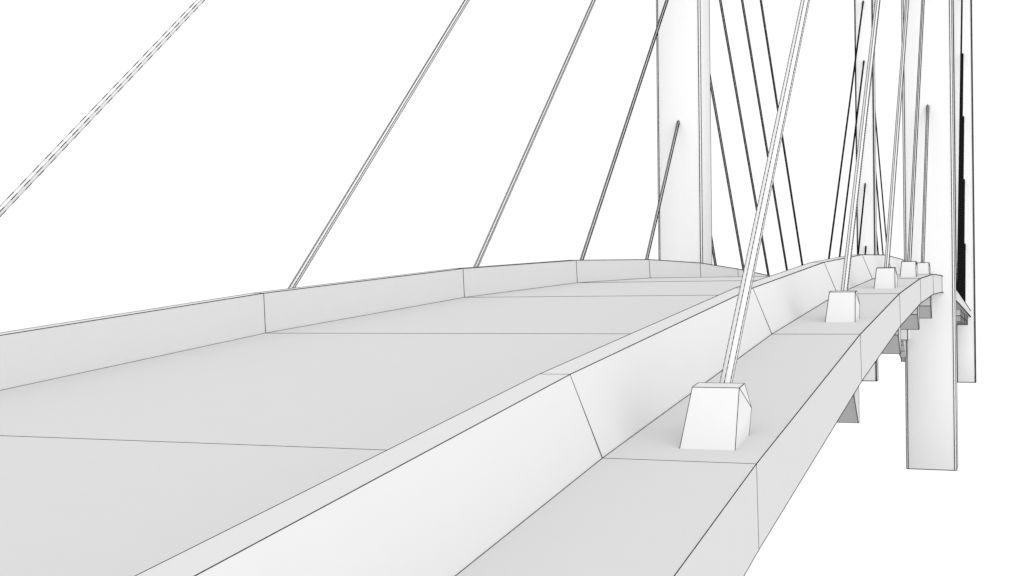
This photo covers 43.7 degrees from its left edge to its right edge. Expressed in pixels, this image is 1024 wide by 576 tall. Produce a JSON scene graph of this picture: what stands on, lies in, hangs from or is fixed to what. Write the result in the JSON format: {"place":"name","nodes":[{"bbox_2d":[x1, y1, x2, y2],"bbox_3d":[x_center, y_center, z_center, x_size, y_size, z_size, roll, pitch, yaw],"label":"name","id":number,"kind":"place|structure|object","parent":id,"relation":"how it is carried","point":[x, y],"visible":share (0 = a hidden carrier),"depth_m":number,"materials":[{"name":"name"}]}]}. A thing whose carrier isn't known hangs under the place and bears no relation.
{"place":"outdoors","nodes":[
{"label":"outdoors","id":0,"kind":"place"},
{"bbox_2d":[0,259,769,389],"bbox_3d":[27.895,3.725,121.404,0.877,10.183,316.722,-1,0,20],"label":"parapet wall","id":1,"kind":"structure","parent":0,"point":[38,354],"depth_m":29.88,"materials":[{"name":"grey concrete"}]},
{"bbox_2d":[0,274,970,575],"bbox_3d":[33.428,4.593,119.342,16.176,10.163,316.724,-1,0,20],"label":"bridge deck","id":2,"kind":"structure","parent":0,"point":[134,468],"depth_m":17.08,"materials":[{"name":"grey concrete"}]},
{"bbox_2d":[135,254,904,575],"bbox_3d":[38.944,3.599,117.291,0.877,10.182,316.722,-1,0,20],"label":"parapet wall","id":3,"kind":"structure","parent":2,"relation":"on","point":[455,495],"depth_m":11.94,"materials":[{"name":"grey concrete"}]},
{"bbox_2d":[656,0,711,263],"bbox_3d":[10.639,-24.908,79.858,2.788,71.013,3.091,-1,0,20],"label":"pylon leg","id":4,"kind":"object","parent":2,"relation":"on","point":[684,99],"visible":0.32,"depth_m":78.39,"materials":[{"name":"white paint"}]},
{"bbox_2d":[0,0,204,216],"bbox_3d":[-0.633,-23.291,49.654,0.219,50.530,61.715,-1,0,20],"label":"stay cable","id":5,"kind":"object","parent":4,"relation":"attached to","point":[43,165],"visible":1,"depth_m":27.01,"materials":[{"name":"white metal"}]},
{"bbox_2d":[288,0,469,287],"bbox_3d":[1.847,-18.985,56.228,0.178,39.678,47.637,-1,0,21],"label":"stay cable","id":6,"kind":"object","parent":4,"relation":"attached to","point":[343,202],"visible":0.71,"depth_m":39.33,"materials":[{"name":"white metal"}]},
{"bbox_2d":[473,0,595,266],"bbox_3d":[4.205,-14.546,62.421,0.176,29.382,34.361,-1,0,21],"label":"stay cable","id":7,"kind":"object","parent":4,"relation":"attached to","point":[523,158],"visible":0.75,"depth_m":53.07,"materials":[{"name":"white metal"}]},
{"bbox_2d":[580,0,668,259],"bbox_3d":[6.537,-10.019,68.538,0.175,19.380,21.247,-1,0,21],"label":"stay cable","id":8,"kind":"object","parent":4,"relation":"attached to","point":[596,214],"visible":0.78,"depth_m":66.25,"materials":[{"name":"grey metal"}]},
{"bbox_2d":[645,120,679,258],"bbox_3d":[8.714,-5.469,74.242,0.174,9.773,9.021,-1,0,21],"label":"stay cable","id":9,"kind":"object","parent":4,"relation":"attached to","point":[662,191],"visible":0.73,"depth_m":74.31,"materials":[{"name":"grey metal"}]},
{"bbox_2d":[712,238,716,264],"bbox_3d":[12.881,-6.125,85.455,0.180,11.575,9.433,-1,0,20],"label":"stay cable","id":10,"kind":"object","parent":4,"relation":"attached to","point":[714,256],"visible":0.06,"depth_m":88.22,"materials":[{"name":"grey metal"}]},
{"bbox_2d":[710,73,743,269],"bbox_3d":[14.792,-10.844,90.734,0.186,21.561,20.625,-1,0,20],"label":"stay cable","id":11,"kind":"object","parent":4,"relation":"attached to","point":[726,171],"visible":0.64,"depth_m":92.80,"materials":[{"name":"grey metal"}]},
{"bbox_2d":[719,0,769,274],"bbox_3d":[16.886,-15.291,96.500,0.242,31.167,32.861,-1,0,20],"label":"stay cable","id":12,"kind":"object","parent":4,"relation":"attached to","point":[739,111],"visible":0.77,"depth_m":98.50,"materials":[{"name":"grey metal"}]},
{"bbox_2d":[741,0,787,269],"bbox_3d":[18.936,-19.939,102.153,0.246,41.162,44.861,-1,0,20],"label":"stay cable","id":13,"kind":"object","parent":4,"relation":"attached to","point":[761,116],"visible":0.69,"depth_m":107.64,"materials":[{"name":"grey metal"}]},
{"bbox_2d":[760,0,802,264],"bbox_3d":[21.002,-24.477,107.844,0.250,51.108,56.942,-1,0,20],"label":"stay cable","id":14,"kind":"object","parent":4,"relation":"attached to","point":[776,100],"visible":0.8,"depth_m":119.04,"materials":[{"name":"grey metal"}]},
{"bbox_2d":[679,382,751,449],"bbox_3d":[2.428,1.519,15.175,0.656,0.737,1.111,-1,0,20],"label":"anchor block","id":15,"kind":"structure","parent":2,"relation":"on","point":[718,416],"depth_m":14.95,"materials":[{"name":"white paint"}]},
{"bbox_2d":[825,291,859,321],"bbox_3d":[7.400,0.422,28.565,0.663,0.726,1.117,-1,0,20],"label":"anchor block","id":16,"kind":"structure","parent":2,"relation":"on","point":[843,306],"depth_m":28.33,"materials":[{"name":"white paint"}]},
{"bbox_2d":[837,387,859,422],"bbox_3d":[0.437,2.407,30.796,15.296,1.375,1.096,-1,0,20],"label":"floor beam","id":17,"kind":"structure","parent":2,"relation":"attached to","point":[850,413],"depth_m":28.27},
{"bbox_2d":[854,0,877,380],"bbox_3d":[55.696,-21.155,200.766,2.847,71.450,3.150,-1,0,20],"label":"pylon leg","id":18,"kind":"object","parent":2,"relation":"on","point":[869,220],"visible":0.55,"depth_m":199.32,"materials":[{"name":"white paint"}]},
{"bbox_2d":[828,0,863,258],"bbox_3d":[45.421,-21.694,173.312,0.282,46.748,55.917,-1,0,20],"label":"stay cable","id":19,"kind":"object","parent":18,"relation":"attached to","point":[845,132],"visible":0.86,"depth_m":172.28,"materials":[{"name":"grey metal"}]},
{"bbox_2d":[839,60,864,256],"bbox_3d":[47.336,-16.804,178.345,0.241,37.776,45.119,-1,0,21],"label":"stay cable","id":20,"kind":"object","parent":18,"relation":"attached to","point":[851,159],"visible":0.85,"depth_m":179.83,"materials":[{"name":"grey metal"}]},
{"bbox_2d":[857,183,865,253],"bbox_3d":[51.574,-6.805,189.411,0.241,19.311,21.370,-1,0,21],"label":"stay cable","id":21,"kind":"object","parent":18,"relation":"attached to","point":[861,218],"visible":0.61,"depth_m":193.28,"materials":[{"name":"grey metal"}]},
{"bbox_2d":[876,174,883,254],"bbox_3d":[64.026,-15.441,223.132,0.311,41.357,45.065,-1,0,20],"label":"stay cable","id":22,"kind":"object","parent":2,"relation":"attached to","point":[879,215],"visible":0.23,"depth_m":225.77,"materials":[{"name":"grey metal"}]},
{"bbox_2d":[876,120,886,238],"bbox_3d":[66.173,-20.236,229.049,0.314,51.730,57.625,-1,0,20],"label":"stay cable","id":23,"kind":"object","parent":2,"relation":"attached to","point":[880,179],"visible":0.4,"depth_m":229.67,"materials":[{"name":"grey metal"}]},
{"bbox_2d":[874,267,897,287],"bbox_3d":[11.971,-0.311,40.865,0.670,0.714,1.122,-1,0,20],"label":"anchor block","id":24,"kind":"structure","parent":2,"relation":"on","point":[886,277],"depth_m":40.63,"materials":[{"name":"white paint"}]},
{"bbox_2d":[882,327,900,353],"bbox_3d":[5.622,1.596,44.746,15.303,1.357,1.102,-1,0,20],"label":"floor beam","id":25,"kind":"structure","parent":2,"relation":"attached to","point":[893,346],"depth_m":42.18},
{"bbox_2d":[900,261,917,276],"bbox_3d":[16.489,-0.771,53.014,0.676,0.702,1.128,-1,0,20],"label":"anchor block","id":26,"kind":"structure","parent":2,"relation":"on","point":[909,269],"depth_m":52.78,"materials":[{"name":"white paint"}]},
{"bbox_2d":[901,306,919,329],"bbox_3d":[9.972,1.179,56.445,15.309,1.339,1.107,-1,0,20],"label":"floor beam","id":27,"kind":"structure","parent":2,"relation":"attached to","point":[911,322],"depth_m":53.86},
{"bbox_2d":[917,262,930,273],"bbox_3d":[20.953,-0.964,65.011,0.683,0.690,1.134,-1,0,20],"label":"anchor block","id":28,"kind":"structure","parent":2,"relation":"on","point":[924,268],"depth_m":64.80,"materials":[{"name":"white paint"}]},
{"bbox_2d":[919,296,931,317],"bbox_3d":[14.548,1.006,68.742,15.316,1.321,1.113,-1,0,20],"label":"floor beam","id":29,"kind":"structure","parent":2,"relation":"attached to","point":[925,308],"depth_m":65.96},
{"bbox_2d":[899,0,957,470],"bbox_3d":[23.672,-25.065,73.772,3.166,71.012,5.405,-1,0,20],"label":"pylon leg","id":30,"kind":"object","parent":2,"relation":"on","point":[928,355],"visible":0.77,"depth_m":73.16,"materials":[{"name":"white paint"}]},
{"bbox_2d":[720,0,809,382],"bbox_3d":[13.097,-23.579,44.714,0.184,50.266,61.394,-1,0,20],"label":"stay cable","id":31,"kind":"object","parent":30,"relation":"attached to","point":[733,345],"visible":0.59,"depth_m":18.75,"materials":[{"name":"white metal"}]},
{"bbox_2d":[841,0,880,290],"bbox_3d":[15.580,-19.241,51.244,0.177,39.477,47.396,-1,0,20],"label":"stay cable","id":32,"kind":"object","parent":30,"relation":"attached to","point":[852,216],"visible":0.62,"depth_m":33.24,"materials":[{"name":"white metal"}]},
{"bbox_2d":[884,0,908,266],"bbox_3d":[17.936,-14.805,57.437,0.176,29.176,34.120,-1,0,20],"label":"stay cable","id":33,"kind":"object","parent":30,"relation":"attached to","point":[894,165],"visible":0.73,"depth_m":46.97,"materials":[{"name":"white metal"}]},
{"bbox_2d":[907,0,924,260],"bbox_3d":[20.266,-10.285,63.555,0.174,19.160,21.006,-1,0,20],"label":"stay cable","id":34,"kind":"object","parent":30,"relation":"attached to","point":[910,238],"visible":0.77,"depth_m":60.20,"materials":[{"name":"white metal"}]},
{"bbox_2d":[921,104,928,261],"bbox_3d":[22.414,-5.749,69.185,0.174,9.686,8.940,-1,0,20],"label":"stay cable","id":35,"kind":"object","parent":30,"relation":"attached to","point":[925,187],"visible":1,"depth_m":68.86,"materials":[{"name":"white metal"}]},
{"bbox_2d":[956,310,961,321],"bbox_3d":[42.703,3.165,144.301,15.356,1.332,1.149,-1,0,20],"label":"floor beam","id":36,"kind":"structure","parent":2,"relation":"attached to","point":[958,315],"depth_m":141.39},
{"bbox_2d":[961,116,963,297],"bbox_3d":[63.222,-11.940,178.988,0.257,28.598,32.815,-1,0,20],"label":"stay cable","id":37,"kind":"object","parent":2,"relation":"attached to","point":[962,213],"visible":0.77,"depth_m":177.63,"materials":[{"name":"black metal"}]},
{"bbox_2d":[953,0,975,382],"bbox_3d":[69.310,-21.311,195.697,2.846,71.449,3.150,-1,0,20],"label":"pylon leg","id":38,"kind":"object","parent":2,"relation":"on","point":[966,353],"visible":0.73,"depth_m":194.09,"materials":[{"name":"white paint"}]},
{"bbox_2d":[957,0,962,291],"bbox_3d":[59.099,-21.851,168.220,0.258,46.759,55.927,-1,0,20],"label":"stay cable","id":39,"kind":"object","parent":38,"relation":"attached to","point":[958,236],"visible":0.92,"depth_m":163.16,"materials":[{"name":"black metal"}]},
{"bbox_2d":[959,53,963,294],"bbox_3d":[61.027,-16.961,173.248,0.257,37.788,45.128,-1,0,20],"label":"stay cable","id":40,"kind":"object","parent":38,"relation":"attached to","point":[961,179],"visible":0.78,"depth_m":169.64,"materials":[{"name":"black metal"}]},
{"bbox_2d":[963,179,964,298],"bbox_3d":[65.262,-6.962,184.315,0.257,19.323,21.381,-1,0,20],"label":"stay cable","id":41,"kind":"object","parent":38,"relation":"attached to","point":[963,237],"visible":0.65,"depth_m":184.82,"materials":[{"name":"black metal"}]},
{"bbox_2d":[964,244,965,301],"bbox_3d":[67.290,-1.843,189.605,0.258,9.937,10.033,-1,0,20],"label":"stay cable","id":42,"kind":"object","parent":38,"relation":"attached to","point":[965,275],"visible":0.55,"depth_m":189.38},
{"bbox_2d":[0,0,1023,575],"label":"sky","id":43,"kind":"structure","parent":0,"point":[217,169],"materials":[{"name":"white"}]}
]}

